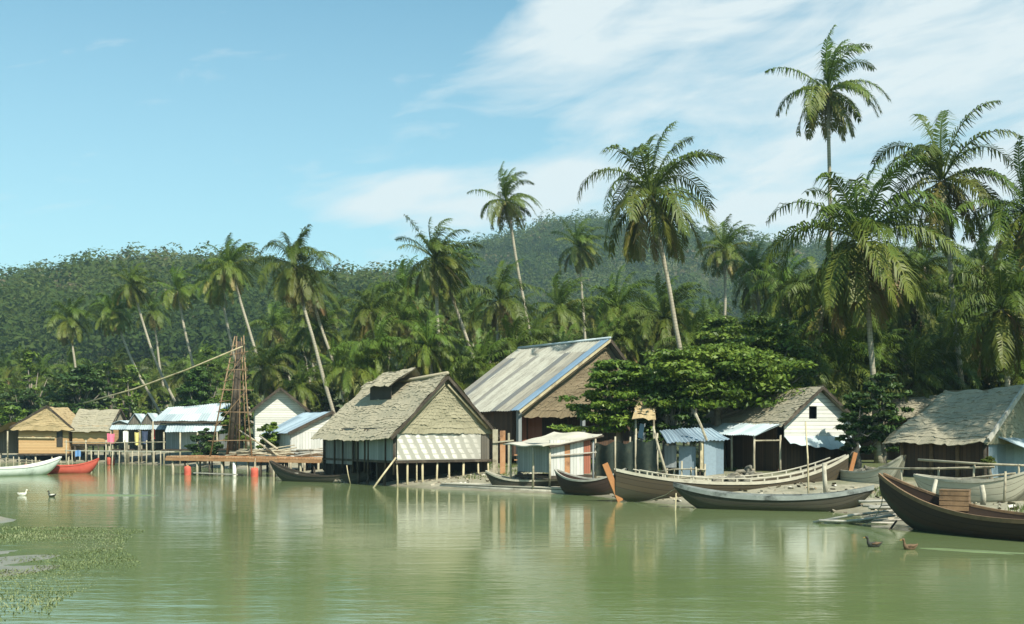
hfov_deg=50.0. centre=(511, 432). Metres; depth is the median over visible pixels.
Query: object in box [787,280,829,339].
coconut palm
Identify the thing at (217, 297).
coconut palm
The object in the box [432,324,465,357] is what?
coconut palm
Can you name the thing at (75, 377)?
broadleaf tree
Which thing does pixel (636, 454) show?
net screen
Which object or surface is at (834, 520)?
wood pile
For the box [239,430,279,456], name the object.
bamboo strut
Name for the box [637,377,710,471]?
broadleaf tree
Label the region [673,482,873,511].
canoe
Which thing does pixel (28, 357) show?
leafy shrub
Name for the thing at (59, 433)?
doorway
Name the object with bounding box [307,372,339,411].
leafy shrub
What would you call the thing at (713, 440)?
tin shed
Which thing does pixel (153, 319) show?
coconut palm
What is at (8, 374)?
coconut palm
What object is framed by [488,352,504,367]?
leafy shrub
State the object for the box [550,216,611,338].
coconut palm
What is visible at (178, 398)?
coconut palm
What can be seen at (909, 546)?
duck
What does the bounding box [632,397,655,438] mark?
ragged shelter
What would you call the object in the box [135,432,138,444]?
hanging cloth
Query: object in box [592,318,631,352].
coconut palm
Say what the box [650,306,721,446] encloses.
coconut palm
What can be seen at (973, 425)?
dark thatched house
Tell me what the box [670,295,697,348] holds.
coconut palm
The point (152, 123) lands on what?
sky
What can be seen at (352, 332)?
coconut palm
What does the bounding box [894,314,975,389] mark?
coconut palm
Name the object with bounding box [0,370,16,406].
coconut palm
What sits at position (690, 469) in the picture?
stick fence
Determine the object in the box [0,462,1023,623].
water
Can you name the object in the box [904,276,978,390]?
coconut palm
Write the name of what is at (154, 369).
coconut palm
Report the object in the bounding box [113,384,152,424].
leafy shrub
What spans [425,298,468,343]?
coconut palm
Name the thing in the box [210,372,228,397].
coconut palm
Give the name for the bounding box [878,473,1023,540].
fishing boat
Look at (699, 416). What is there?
leafy shrub
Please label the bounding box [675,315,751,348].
broadleaf tree
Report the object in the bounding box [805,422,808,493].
mooring pole
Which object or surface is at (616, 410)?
broadleaf tree
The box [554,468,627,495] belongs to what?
wooden boat
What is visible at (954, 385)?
coconut palm
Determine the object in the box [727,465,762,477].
net heap
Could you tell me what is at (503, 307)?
coconut palm
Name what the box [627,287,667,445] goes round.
coconut palm
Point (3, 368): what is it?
coconut palm
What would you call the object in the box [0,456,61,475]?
wooden boat
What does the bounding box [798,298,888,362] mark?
coconut palm
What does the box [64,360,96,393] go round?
coconut palm
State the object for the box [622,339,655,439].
coconut palm
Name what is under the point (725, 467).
grass
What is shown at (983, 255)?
coconut palm
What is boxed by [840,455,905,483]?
wooden boat
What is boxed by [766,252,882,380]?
coconut palm
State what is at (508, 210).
coconut palm
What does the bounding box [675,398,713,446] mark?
leafy shrub
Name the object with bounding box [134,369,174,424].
tree
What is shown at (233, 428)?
lattice tower
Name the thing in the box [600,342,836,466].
broadleaf tree
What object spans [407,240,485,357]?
coconut palm
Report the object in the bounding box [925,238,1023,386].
coconut palm
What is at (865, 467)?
net heap
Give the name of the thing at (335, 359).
coconut palm
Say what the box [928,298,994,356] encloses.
coconut palm
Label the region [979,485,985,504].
mooring pole
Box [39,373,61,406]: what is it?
coconut palm
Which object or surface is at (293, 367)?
leafy shrub
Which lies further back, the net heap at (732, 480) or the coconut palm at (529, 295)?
the coconut palm at (529, 295)
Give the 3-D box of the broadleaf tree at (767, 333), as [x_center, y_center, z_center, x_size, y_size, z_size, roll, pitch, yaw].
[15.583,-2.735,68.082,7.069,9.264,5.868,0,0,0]
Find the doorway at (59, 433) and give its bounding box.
[57,431,62,446]
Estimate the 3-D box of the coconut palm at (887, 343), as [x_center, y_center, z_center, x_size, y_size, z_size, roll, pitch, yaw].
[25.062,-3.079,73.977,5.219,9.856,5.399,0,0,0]
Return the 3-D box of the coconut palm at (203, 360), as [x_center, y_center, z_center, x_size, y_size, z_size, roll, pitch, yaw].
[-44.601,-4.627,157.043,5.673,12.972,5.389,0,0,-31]
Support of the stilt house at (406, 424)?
on the ground at (842, 485)
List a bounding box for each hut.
[250,387,309,466]
[858,395,937,459]
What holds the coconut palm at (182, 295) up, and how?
on the ground at (842, 485)
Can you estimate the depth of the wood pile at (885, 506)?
38.59 m
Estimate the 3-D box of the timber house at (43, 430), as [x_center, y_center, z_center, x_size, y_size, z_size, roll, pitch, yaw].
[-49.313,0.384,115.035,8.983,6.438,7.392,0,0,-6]
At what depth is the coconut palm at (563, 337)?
87.09 m
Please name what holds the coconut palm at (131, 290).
on the ground at (842, 485)
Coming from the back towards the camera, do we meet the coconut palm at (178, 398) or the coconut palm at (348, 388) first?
the coconut palm at (178, 398)
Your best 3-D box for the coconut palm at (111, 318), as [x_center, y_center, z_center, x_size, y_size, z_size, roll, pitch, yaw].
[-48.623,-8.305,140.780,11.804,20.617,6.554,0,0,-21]
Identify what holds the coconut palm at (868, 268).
on the ground at (842, 485)
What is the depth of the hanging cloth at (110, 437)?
104.52 m
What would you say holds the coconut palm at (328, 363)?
on the ground at (842, 485)
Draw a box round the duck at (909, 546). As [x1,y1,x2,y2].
[899,538,917,549]
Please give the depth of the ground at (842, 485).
58.92 m
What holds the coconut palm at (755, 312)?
on the ground at (842, 485)
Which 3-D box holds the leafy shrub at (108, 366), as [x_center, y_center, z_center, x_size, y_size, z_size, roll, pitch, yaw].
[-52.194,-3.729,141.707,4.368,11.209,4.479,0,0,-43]
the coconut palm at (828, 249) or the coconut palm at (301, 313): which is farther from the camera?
the coconut palm at (301, 313)
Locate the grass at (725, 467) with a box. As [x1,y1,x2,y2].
[452,459,1023,512]
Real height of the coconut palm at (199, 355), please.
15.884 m
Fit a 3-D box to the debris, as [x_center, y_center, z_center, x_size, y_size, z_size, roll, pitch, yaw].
[3.878,2.598,55.549,10.120,0.925,56.968,0,0,-34]
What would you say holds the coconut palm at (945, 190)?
on the ground at (842, 485)
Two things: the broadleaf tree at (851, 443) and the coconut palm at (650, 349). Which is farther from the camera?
the coconut palm at (650, 349)
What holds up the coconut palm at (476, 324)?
on the ground at (842, 485)
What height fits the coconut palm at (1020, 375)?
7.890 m
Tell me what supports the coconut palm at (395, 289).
on the ground at (842, 485)
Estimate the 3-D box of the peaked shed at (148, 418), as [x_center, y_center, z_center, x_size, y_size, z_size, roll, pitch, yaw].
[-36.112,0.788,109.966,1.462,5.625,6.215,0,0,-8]
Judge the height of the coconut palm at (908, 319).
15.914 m
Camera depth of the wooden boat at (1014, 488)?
38.88 m
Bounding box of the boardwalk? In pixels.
[64,440,174,465]
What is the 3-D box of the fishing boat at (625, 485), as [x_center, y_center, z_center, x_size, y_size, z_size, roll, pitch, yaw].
[9.870,2.057,48.995,12.191,2.385,2.230,0,0,-12]
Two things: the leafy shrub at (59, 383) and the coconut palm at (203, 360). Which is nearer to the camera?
the leafy shrub at (59, 383)
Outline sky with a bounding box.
[0,0,1023,277]
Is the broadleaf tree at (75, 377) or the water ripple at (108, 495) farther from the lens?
the broadleaf tree at (75, 377)
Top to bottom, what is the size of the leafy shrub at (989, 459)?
1.280 m
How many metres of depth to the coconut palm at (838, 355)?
71.25 m
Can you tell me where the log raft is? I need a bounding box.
[440,482,563,492]
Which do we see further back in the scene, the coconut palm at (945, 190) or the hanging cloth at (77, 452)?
the hanging cloth at (77, 452)
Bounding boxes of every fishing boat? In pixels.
[602,452,857,501]
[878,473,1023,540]
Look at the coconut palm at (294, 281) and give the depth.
99.29 m
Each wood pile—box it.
[291,447,322,456]
[813,510,901,523]
[858,499,890,508]
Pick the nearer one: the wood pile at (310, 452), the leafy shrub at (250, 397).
the wood pile at (310, 452)
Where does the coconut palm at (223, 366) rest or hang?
on the ground at (842, 485)
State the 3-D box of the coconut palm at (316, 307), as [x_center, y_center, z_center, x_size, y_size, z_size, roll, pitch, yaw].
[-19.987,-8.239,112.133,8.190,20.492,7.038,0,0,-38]
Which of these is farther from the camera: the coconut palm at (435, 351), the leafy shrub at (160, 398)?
the leafy shrub at (160, 398)
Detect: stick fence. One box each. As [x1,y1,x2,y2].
[0,455,68,463]
[657,461,705,479]
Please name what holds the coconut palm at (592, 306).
on the ground at (842, 485)
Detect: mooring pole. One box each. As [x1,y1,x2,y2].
[652,426,667,475]
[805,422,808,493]
[822,463,827,492]
[931,479,937,492]
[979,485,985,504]
[1003,471,1006,501]
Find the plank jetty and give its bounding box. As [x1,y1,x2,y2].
[165,455,322,476]
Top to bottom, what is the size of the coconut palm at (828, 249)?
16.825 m
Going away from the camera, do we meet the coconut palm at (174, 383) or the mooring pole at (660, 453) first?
the mooring pole at (660, 453)
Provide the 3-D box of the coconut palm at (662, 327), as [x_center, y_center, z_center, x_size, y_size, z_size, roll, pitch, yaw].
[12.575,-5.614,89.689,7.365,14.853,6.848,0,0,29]
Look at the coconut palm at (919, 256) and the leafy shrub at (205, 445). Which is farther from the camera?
the leafy shrub at (205, 445)
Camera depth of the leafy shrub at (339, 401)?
113.31 m
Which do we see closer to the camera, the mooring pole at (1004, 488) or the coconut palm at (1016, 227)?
the mooring pole at (1004, 488)
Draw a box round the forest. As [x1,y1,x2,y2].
[0,208,1023,370]
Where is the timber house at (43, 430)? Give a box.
[0,405,84,461]
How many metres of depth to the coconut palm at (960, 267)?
103.39 m
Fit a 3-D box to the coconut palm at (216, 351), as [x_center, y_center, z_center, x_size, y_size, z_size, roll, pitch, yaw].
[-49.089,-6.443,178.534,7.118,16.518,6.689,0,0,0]
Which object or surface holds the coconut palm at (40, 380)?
on the ground at (842, 485)
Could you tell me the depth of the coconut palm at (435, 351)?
124.84 m
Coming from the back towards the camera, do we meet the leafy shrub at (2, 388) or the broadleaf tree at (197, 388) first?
the leafy shrub at (2, 388)
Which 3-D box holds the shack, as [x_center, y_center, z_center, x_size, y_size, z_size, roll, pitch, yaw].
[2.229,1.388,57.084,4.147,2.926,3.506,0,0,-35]
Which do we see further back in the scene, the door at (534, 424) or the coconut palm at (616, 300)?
the coconut palm at (616, 300)
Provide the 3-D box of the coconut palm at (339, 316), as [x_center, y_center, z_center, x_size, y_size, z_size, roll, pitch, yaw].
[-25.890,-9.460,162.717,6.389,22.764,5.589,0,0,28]
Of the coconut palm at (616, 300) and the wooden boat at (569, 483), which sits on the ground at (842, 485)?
the coconut palm at (616, 300)
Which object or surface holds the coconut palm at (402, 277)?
on the ground at (842, 485)
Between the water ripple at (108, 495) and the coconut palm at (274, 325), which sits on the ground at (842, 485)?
the coconut palm at (274, 325)
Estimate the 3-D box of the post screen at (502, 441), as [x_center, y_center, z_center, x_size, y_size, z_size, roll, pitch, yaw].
[-0.497,1.059,62.550,1.213,2.542,0.160,0,0,0]
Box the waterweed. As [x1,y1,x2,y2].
[0,526,144,620]
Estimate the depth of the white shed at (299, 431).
81.01 m
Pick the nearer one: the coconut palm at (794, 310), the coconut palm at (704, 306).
the coconut palm at (794, 310)
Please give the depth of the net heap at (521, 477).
59.23 m
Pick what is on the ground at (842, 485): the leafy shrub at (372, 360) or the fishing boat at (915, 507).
the leafy shrub at (372, 360)
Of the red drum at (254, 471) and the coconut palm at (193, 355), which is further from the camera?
the coconut palm at (193, 355)
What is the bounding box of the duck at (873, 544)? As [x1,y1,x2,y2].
[863,536,882,546]
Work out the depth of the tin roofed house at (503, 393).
74.50 m
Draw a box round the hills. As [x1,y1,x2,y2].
[0,235,982,433]
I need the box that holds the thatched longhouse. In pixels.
[67,408,127,461]
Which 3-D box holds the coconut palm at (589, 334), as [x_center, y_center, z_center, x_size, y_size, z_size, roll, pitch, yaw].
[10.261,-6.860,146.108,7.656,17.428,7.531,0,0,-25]
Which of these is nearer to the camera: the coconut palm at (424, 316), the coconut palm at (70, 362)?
the coconut palm at (424, 316)
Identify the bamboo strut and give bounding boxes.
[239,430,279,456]
[259,435,277,449]
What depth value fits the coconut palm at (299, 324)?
124.03 m
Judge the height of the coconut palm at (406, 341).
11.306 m
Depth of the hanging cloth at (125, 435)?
105.00 m
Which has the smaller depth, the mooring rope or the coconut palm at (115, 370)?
the mooring rope
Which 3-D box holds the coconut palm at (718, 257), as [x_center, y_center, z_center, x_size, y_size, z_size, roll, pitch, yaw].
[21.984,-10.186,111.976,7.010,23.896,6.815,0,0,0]
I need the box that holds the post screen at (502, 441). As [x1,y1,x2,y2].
[493,429,513,473]
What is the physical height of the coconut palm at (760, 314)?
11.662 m
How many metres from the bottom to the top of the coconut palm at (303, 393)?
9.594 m
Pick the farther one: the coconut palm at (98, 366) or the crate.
the coconut palm at (98, 366)
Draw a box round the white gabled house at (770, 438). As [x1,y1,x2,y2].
[683,384,860,470]
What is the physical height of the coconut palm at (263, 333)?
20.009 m
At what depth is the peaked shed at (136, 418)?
108.08 m
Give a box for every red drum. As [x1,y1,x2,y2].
[107,452,114,464]
[184,464,190,474]
[250,458,257,476]
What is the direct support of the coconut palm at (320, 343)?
on the ground at (842, 485)
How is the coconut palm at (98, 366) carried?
on the ground at (842, 485)
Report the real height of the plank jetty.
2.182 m
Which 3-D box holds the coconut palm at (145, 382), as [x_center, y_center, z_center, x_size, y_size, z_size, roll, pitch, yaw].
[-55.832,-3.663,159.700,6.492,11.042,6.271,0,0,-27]
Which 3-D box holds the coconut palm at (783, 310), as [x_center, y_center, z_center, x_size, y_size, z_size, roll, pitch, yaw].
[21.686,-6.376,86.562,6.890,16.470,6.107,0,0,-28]
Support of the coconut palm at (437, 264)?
on the ground at (842, 485)
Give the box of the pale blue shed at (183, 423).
[151,403,229,464]
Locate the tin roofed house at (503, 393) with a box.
[463,337,644,462]
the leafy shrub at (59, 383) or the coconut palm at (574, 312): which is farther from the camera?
the coconut palm at (574, 312)
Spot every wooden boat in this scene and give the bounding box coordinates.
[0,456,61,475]
[25,458,98,473]
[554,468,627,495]
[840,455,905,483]
[913,472,1023,502]
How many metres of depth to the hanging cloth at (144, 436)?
104.99 m
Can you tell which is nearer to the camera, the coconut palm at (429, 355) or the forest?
the coconut palm at (429, 355)
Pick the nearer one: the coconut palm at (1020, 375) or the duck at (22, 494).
the duck at (22, 494)
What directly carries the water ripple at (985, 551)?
on the water
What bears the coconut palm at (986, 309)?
on the ground at (842, 485)
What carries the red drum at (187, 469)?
on the water
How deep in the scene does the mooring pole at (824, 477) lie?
44.22 m
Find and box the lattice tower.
[209,335,254,456]
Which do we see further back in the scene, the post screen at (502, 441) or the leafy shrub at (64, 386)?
the leafy shrub at (64, 386)
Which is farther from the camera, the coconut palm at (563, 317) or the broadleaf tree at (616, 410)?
the coconut palm at (563, 317)
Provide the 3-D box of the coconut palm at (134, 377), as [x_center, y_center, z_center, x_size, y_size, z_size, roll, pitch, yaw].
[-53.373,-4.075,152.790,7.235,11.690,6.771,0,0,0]
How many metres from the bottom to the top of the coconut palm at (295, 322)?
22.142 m
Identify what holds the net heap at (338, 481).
on the ground at (842, 485)
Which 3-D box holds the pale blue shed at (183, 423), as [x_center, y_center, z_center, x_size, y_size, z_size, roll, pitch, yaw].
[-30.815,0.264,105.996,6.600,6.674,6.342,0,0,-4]
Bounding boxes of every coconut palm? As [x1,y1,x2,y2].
[0,349,18,387]
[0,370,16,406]
[1,343,41,382]
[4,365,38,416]
[10,353,63,408]
[33,362,71,391]
[39,296,96,446]
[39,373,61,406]
[48,345,91,388]
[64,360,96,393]
[76,358,118,402]
[85,288,165,424]
[93,356,127,409]
[98,343,138,384]
[107,256,175,403]
[110,362,152,406]
[113,371,149,406]
[127,290,171,406]
[129,345,174,407]
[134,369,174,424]
[148,262,203,376]
[156,358,190,400]
[163,351,206,383]
[163,360,182,405]
[173,340,219,380]
[180,355,218,384]
[188,250,253,434]
[195,342,231,379]
[198,233,264,369]
[204,349,233,390]
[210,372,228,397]
[223,369,263,445]
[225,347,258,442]
[241,337,303,399]
[244,301,295,349]
[246,355,296,379]
[249,224,340,413]
[251,302,295,380]
[263,329,311,378]
[270,253,348,400]
[275,358,330,411]
[277,297,314,411]
[280,293,331,379]
[286,311,346,410]
[287,303,349,398]
[310,334,354,401]
[312,344,341,390]
[324,293,352,331]
[324,326,353,386]
[324,330,392,403]
[335,307,409,380]
[336,276,404,340]
[336,307,382,355]
[339,293,397,347]
[349,336,399,370]
[369,289,435,367]
[370,255,434,366]
[379,286,413,357]
[381,287,404,367]
[387,322,454,375]
[393,287,444,338]
[393,304,464,374]
[394,214,483,370]
[399,346,452,370]
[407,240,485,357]
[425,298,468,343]
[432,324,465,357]
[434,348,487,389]
[441,333,481,369]
[444,296,491,363]
[449,291,492,349]
[449,327,516,387]
[455,297,494,356]
[456,259,541,351]
[467,161,541,340]
[477,291,547,350]
[480,314,549,362]
[495,310,565,354]
[526,271,600,338]
[527,323,580,345]
[544,331,581,390]
[545,303,569,343]
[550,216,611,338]
[567,299,588,338]
[570,291,610,337]
[573,320,607,339]
[576,264,657,440]
[577,122,724,424]
[584,306,655,365]
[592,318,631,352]
[620,272,712,452]
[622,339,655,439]
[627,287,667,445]
[634,341,657,356]
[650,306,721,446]
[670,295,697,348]
[679,296,722,343]
[694,214,760,317]
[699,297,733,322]
[714,233,797,315]
[728,296,762,336]
[736,309,774,342]
[740,300,769,328]
[742,249,818,328]
[764,155,975,462]
[765,24,891,250]
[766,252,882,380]
[771,318,827,388]
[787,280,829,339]
[788,237,850,371]
[790,305,851,383]
[796,325,904,405]
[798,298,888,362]
[831,333,929,412]
[846,316,916,381]
[863,242,928,369]
[866,320,968,404]
[870,100,1023,388]
[873,253,962,346]
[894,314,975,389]
[896,230,966,315]
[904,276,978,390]
[909,324,1000,394]
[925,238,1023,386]
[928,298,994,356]
[933,255,979,314]
[936,299,1008,383]
[937,214,1020,312]
[955,136,1023,270]
[962,319,1023,389]
[965,292,1021,326]
[969,354,1023,386]
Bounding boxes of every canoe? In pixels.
[269,460,373,482]
[485,470,559,486]
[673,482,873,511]
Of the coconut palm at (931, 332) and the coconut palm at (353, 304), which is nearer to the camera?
the coconut palm at (931, 332)
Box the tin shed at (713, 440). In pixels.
[660,413,730,475]
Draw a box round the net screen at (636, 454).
[595,433,657,478]
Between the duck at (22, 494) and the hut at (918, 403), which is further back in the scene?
the hut at (918, 403)
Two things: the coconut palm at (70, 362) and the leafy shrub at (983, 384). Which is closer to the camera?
the leafy shrub at (983, 384)
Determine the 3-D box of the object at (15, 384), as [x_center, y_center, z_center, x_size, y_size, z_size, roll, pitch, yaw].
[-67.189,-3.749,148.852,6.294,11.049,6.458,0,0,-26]
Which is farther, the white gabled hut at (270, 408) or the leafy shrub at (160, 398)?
the leafy shrub at (160, 398)
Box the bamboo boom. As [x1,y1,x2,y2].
[83,346,242,403]
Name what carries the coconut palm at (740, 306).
on the ground at (842, 485)
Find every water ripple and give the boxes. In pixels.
[69,494,146,496]
[921,548,1021,554]
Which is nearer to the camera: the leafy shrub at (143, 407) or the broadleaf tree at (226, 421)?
the broadleaf tree at (226, 421)
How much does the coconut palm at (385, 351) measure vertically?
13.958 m
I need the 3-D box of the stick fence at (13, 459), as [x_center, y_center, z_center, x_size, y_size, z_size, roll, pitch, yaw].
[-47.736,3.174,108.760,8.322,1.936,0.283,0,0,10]
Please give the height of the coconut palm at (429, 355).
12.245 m
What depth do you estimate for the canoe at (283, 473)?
67.33 m
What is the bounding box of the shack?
[503,432,603,488]
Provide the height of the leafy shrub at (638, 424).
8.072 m
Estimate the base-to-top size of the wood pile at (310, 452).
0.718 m
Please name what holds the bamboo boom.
attached to the lattice tower
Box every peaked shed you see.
[109,420,133,463]
[126,413,146,463]
[139,413,159,462]
[154,411,169,460]
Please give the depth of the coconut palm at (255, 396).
145.92 m
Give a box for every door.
[522,416,526,440]
[528,416,541,438]
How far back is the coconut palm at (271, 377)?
111.14 m
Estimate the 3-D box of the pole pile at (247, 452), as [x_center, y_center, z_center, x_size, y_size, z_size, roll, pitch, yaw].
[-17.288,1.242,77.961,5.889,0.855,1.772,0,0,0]
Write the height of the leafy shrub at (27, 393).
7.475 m
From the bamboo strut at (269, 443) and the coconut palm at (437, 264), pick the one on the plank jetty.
the bamboo strut at (269, 443)
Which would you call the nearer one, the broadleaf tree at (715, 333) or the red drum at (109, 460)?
the broadleaf tree at (715, 333)
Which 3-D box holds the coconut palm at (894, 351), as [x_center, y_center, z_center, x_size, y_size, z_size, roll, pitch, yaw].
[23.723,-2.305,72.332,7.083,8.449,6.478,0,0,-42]
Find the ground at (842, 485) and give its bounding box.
[0,439,1023,576]
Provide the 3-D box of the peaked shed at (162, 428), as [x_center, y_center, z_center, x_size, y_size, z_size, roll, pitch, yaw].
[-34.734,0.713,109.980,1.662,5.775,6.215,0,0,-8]
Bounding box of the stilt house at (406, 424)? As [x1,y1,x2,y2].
[311,367,499,487]
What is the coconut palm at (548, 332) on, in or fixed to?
on the ground at (842, 485)
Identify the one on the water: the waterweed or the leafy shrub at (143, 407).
the waterweed
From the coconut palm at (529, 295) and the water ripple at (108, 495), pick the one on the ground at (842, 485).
the coconut palm at (529, 295)
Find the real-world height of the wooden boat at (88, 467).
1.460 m
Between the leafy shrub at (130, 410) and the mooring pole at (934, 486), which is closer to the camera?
the mooring pole at (934, 486)
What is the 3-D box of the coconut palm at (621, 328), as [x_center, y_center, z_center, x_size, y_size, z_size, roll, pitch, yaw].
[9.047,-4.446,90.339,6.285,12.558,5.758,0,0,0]
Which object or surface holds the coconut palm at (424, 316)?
on the ground at (842, 485)
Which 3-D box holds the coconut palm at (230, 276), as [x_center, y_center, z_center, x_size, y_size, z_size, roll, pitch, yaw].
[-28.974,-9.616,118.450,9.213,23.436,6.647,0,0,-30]
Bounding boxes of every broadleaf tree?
[41,364,113,414]
[173,366,224,452]
[218,384,251,468]
[546,359,664,442]
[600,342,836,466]
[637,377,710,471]
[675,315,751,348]
[710,315,817,388]
[833,391,884,468]
[850,372,914,462]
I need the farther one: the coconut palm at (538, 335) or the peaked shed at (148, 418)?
the peaked shed at (148, 418)
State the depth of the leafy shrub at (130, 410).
131.14 m
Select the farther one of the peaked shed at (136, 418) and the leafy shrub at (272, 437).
the peaked shed at (136, 418)
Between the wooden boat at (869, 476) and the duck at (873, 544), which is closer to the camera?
the duck at (873, 544)
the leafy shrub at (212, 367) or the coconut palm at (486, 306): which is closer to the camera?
the leafy shrub at (212, 367)
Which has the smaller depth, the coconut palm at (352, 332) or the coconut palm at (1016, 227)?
the coconut palm at (1016, 227)
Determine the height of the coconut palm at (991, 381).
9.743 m
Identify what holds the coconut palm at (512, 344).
on the ground at (842, 485)
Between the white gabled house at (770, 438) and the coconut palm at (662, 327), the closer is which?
the white gabled house at (770, 438)
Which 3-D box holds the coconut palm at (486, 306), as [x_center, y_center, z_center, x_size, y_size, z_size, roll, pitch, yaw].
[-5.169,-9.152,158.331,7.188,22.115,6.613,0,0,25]
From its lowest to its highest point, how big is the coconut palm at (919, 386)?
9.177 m
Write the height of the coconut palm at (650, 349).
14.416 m
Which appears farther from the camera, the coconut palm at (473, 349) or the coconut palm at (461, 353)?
the coconut palm at (461, 353)
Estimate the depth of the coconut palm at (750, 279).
97.79 m
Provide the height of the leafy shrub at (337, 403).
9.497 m
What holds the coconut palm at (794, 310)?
on the ground at (842, 485)
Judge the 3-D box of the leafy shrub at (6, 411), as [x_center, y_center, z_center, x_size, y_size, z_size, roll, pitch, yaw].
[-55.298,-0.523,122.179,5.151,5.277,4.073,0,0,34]
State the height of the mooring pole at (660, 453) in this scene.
2.256 m
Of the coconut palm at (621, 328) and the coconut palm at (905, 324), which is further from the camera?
the coconut palm at (621, 328)
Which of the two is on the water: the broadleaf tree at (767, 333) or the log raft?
the log raft
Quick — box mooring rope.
[862,497,882,525]
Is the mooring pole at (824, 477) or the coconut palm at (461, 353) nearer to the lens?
the mooring pole at (824, 477)
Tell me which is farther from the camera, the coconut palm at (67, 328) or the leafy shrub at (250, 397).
the coconut palm at (67, 328)
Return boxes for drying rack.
[879,458,1023,480]
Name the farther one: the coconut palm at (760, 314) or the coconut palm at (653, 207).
the coconut palm at (760, 314)
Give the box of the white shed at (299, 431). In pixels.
[261,410,334,471]
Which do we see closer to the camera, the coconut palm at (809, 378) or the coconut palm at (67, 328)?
the coconut palm at (809, 378)
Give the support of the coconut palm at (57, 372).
on the ground at (842, 485)
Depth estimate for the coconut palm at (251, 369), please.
156.17 m
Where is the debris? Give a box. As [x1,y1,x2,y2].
[309,471,1018,518]
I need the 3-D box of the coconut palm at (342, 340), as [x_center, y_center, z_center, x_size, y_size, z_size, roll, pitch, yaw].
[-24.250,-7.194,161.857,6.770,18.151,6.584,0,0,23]
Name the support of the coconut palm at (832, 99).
on the ground at (842, 485)
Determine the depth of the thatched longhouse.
112.53 m
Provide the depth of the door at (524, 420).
72.81 m
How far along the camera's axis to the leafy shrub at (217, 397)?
134.06 m
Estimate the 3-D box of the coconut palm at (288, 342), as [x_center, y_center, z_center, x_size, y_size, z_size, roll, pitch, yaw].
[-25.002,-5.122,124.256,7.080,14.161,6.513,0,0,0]
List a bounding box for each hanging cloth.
[75,450,80,456]
[107,433,114,441]
[123,431,127,441]
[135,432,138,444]
[142,431,147,443]
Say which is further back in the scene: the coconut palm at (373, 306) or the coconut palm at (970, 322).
the coconut palm at (373, 306)
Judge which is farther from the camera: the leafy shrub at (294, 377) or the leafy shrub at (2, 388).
the leafy shrub at (2, 388)
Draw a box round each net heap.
[332,479,347,482]
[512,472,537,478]
[711,475,752,485]
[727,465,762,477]
[854,465,874,470]
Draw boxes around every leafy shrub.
[0,374,5,410]
[0,387,48,429]
[0,405,28,425]
[9,350,56,416]
[47,380,70,405]
[58,384,89,409]
[96,362,123,409]
[104,364,150,424]
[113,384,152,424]
[138,386,170,424]
[184,427,223,465]
[198,349,227,397]
[213,390,253,432]
[224,373,253,449]
[242,348,297,420]
[256,421,279,472]
[286,375,314,408]
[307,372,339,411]
[310,363,343,412]
[334,348,366,404]
[342,357,377,405]
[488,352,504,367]
[637,422,649,439]
[646,376,702,425]
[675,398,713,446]
[964,363,998,389]
[980,456,996,478]
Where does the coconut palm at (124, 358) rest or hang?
on the ground at (842, 485)
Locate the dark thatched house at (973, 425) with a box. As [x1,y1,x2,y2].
[882,384,1023,478]
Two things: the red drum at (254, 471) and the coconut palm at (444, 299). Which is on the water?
the red drum at (254, 471)
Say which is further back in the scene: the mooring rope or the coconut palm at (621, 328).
the coconut palm at (621, 328)
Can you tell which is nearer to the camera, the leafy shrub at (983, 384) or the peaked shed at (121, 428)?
the leafy shrub at (983, 384)
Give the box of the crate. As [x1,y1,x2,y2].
[939,489,970,510]
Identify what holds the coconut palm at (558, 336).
on the ground at (842, 485)
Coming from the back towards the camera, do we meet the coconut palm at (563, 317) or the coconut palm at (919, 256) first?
the coconut palm at (563, 317)
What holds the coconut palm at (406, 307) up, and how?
on the ground at (842, 485)
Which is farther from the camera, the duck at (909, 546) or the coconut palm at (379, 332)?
the coconut palm at (379, 332)
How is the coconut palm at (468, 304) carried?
on the ground at (842, 485)
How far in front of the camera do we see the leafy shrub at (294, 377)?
108.67 m
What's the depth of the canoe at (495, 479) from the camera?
56.48 m
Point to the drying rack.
(938, 469)
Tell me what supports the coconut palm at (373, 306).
on the ground at (842, 485)
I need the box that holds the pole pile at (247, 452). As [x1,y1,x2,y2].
[225,444,296,455]
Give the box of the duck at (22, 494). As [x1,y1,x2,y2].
[18,489,28,495]

